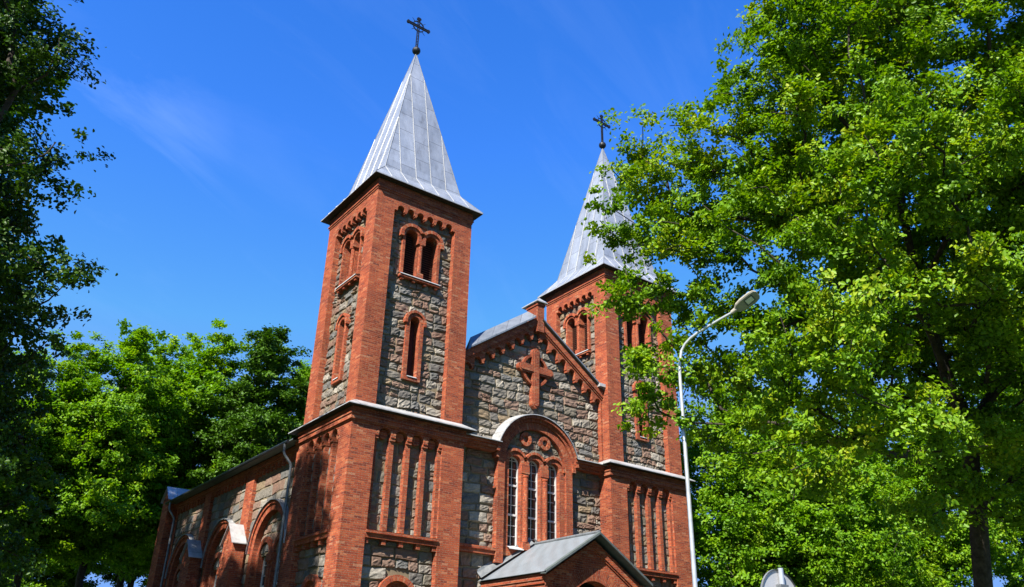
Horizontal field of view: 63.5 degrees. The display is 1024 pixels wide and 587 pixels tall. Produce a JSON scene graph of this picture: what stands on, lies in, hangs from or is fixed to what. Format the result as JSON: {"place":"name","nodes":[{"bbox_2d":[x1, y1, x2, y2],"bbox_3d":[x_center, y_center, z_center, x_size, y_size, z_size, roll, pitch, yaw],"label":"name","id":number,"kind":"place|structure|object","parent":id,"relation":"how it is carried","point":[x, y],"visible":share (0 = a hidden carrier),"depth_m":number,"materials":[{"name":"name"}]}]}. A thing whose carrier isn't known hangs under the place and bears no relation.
{"place":"outdoors","nodes":[
{"label":"outdoors","id":0,"kind":"place"},
{"bbox_2d":[146,17,695,586],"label":"brick church","id":1,"kind":"structure","parent":0,"point":[424,447],"depth_m":32.41,"materials":[{"name":"red brick"}]},
{"bbox_2d":[164,534,194,586],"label":"nave window","id":2,"kind":"structure","parent":1,"relation":"in","point":[172,573],"depth_m":39.86,"materials":[{"name":"red brick"}]},
{"bbox_2d":[200,518,234,586],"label":"nave window","id":3,"kind":"structure","parent":1,"relation":"in","point":[211,558],"depth_m":35.97,"materials":[{"name":"red brick"}]},
{"bbox_2d":[244,499,288,586],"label":"nave window","id":4,"kind":"structure","parent":1,"relation":"in","point":[263,541],"depth_m":31.80,"materials":[{"name":"red brick"}]},
{"bbox_2d":[331,313,350,385],"bbox_3d":[-6.321,2.084,31.217,0.540,2.780,0.930,19,-31,-32],"label":"slit window","id":5,"kind":"structure","parent":1,"relation":"in","point":[342,324],"depth_m":31.12,"materials":[{"name":"red brick"}]},
{"bbox_2d":[336,226,364,294],"bbox_3d":[-6.252,-1.317,32.838,0.590,2.475,1.922,19,-31,-32],"label":"belfry window","id":6,"kind":"structure","parent":1,"relation":"in","point":[352,257],"depth_m":32.86,"materials":[{"name":"red brick"}]},
{"bbox_2d":[400,310,426,383],"bbox_3d":[-3.782,1.989,30.904,0.930,2.780,0.540,19,-31,-32],"label":"slit window","id":7,"kind":"structure","parent":1,"relation":"in","point":[415,322],"depth_m":30.90,"materials":[{"name":"red brick"}]},
{"bbox_2d":[397,223,443,290],"bbox_3d":[-3.674,-1.409,32.550,1.994,2.495,0.590,19,-31,-32],"label":"belfry window","id":8,"kind":"structure","parent":1,"relation":"in","point":[419,259],"depth_m":32.68,"materials":[{"name":"red brick"}]},
{"bbox_2d":[491,414,578,562],"bbox_3d":[0.840,7.629,32.366,4.216,5.950,0.855,19,-31,-32],"label":"arched window","id":9,"kind":"structure","parent":1,"relation":"in","point":[532,498],"depth_m":32.35,"materials":[{"name":"red brick"}]},
{"bbox_2d":[563,307,591,358],"bbox_3d":[3.227,1.999,39.205,0.590,2.475,1.922,19,-31,-32],"label":"belfry window","id":10,"kind":"structure","parent":1,"relation":"in","point":[578,334],"depth_m":39.34,"materials":[{"name":"red brick"}]},
{"bbox_2d":[621,312,654,359],"bbox_3d":[5.805,1.907,38.916,1.994,2.495,0.590,19,-31,-32],"label":"belfry window","id":11,"kind":"structure","parent":1,"relation":"in","point":[636,332],"depth_m":39.09,"materials":[{"name":"red brick"}]},
{"bbox_2d":[632,380,648,442],"bbox_3d":[5.696,5.305,37.271,0.930,2.780,0.540,19,-31,-32],"label":"slit window","id":12,"kind":"structure","parent":1,"relation":"in","point":[639,437],"depth_m":37.00,"materials":[{"name":"red brick"}]},
{"bbox_2d":[0,0,1023,586],"label":"sky","id":13,"kind":"structure","parent":0,"point":[232,128],"materials":[{"name":"blue"}]},
{"label":"ground","id":14,"kind":"structure","parent":0,"visible":0},
{"bbox_2d":[0,115,36,359],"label":"alder tree","id":15,"kind":"object","parent":14,"relation":"on","point":[25,230],"visible":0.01,"depth_m":34.12,"materials":[{"name":"green plant"}]},
{"bbox_2d":[0,348,75,566],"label":"maple tree","id":16,"kind":"object","parent":14,"relation":"on","point":[35,487],"visible":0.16,"depth_m":43.96,"materials":[{"name":"green plant"}]},
{"bbox_2d":[0,0,77,434],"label":"alder tree","id":17,"kind":"object","parent":14,"relation":"on","point":[29,112],"visible":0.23,"depth_m":30.48,"materials":[{"name":"green plant"}]},
{"bbox_2d":[3,459,90,586],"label":"maple tree","id":18,"kind":"object","parent":14,"relation":"on","point":[52,567],"visible":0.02,"depth_m":55.64,"materials":[{"name":"green plant"}]},
{"bbox_2d":[0,0,117,586],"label":"lime tree","id":19,"kind":"object","parent":14,"relation":"on","point":[14,89],"visible":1,"depth_m":22.02,"materials":[{"name":"green plant"}]},
{"bbox_2d":[0,328,120,586],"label":"maple tree","id":20,"kind":"object","parent":14,"relation":"on","point":[73,380],"visible":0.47,"depth_m":45.79,"materials":[{"name":"green plant"}]},
{"bbox_2d":[25,440,100,586],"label":"alder tree","id":21,"kind":"object","parent":14,"relation":"on","point":[69,582],"visible":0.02,"depth_m":58.03,"materials":[{"name":"green plant"}]},
{"bbox_2d":[37,318,191,586],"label":"maple tree","id":22,"kind":"object","parent":14,"relation":"on","point":[112,464],"visible":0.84,"depth_m":47.17,"materials":[{"name":"green plant"}]},
{"bbox_2d":[59,329,196,586],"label":"maple tree","id":23,"kind":"object","parent":14,"relation":"on","point":[160,358],"visible":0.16,"depth_m":57.71,"materials":[{"name":"green plant"}]},
{"bbox_2d":[90,397,180,586],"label":"alder tree","id":24,"kind":"object","parent":14,"relation":"on","point":[108,577],"visible":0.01,"depth_m":60.65,"materials":[{"name":"green plant"}]},
{"bbox_2d":[116,318,253,566],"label":"maple tree","id":25,"kind":"object","parent":14,"relation":"on","point":[200,378],"visible":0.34,"depth_m":52.83,"materials":[{"name":"green plant"}]},
{"bbox_2d":[191,415,223,468],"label":"maple tree","id":26,"kind":"object","parent":14,"relation":"on","point":[214,432],"depth_m":62.94,"materials":[{"name":"green plant"}]},
{"bbox_2d":[181,323,311,486],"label":"alder tree","id":27,"kind":"object","parent":14,"relation":"on","point":[251,421],"visible":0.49,"depth_m":52.24,"materials":[{"name":"green plant"}]},
{"bbox_2d":[264,359,311,445],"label":"maple tree","id":28,"kind":"object","parent":14,"relation":"on","point":[307,370],"visible":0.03,"depth_m":58.04,"materials":[{"name":"green plant"}]},
{"bbox_2d":[678,290,759,586],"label":"street lamp","id":29,"kind":"object","parent":14,"relation":"on","point":[747,300],"visible":1,"depth_m":17.77,"materials":[{"name":"metal"}]},
{"bbox_2d":[677,382,858,586],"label":"maple tree","id":30,"kind":"object","parent":14,"relation":"on","point":[730,565],"visible":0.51,"depth_m":38.24,"materials":[{"name":"green plant"}]},
{"bbox_2d":[760,568,795,586],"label":"road sign","id":31,"kind":"object","parent":14,"relation":"on","point":[779,577],"visible":1,"depth_m":8.14,"materials":[{"name":"metal"}]},
{"bbox_2d":[581,0,1023,586],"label":"oak tree","id":32,"kind":"object","parent":14,"relation":"on","point":[887,276],"visible":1,"depth_m":18.22,"materials":[{"name":"green plant"}]},
{"bbox_2d":[726,394,972,586],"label":"maple tree","id":33,"kind":"object","parent":14,"relation":"on","point":[861,559],"visible":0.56,"depth_m":36.22,"materials":[{"name":"green plant"}]},
{"bbox_2d":[833,398,925,584],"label":"maple tree","id":34,"kind":"object","parent":14,"relation":"on","point":[875,456],"depth_m":56.14,"materials":[{"name":"green plant"}]},
{"bbox_2d":[861,378,1023,586],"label":"maple tree","id":35,"kind":"object","parent":14,"relation":"on","point":[956,553],"visible":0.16,"depth_m":39.38,"materials":[{"name":"green plant"}]},
{"bbox_2d":[928,294,1023,559],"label":"maple tree","id":36,"kind":"object","parent":14,"relation":"on","point":[1007,423],"visible":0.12,"depth_m":27.25,"materials":[{"name":"green plant"}]},
{"bbox_2d":[951,359,1023,586],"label":"maple tree","id":37,"kind":"object","parent":14,"relation":"on","point":[1010,570],"visible":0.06,"depth_m":42.37,"materials":[{"name":"green plant"}]}
]}

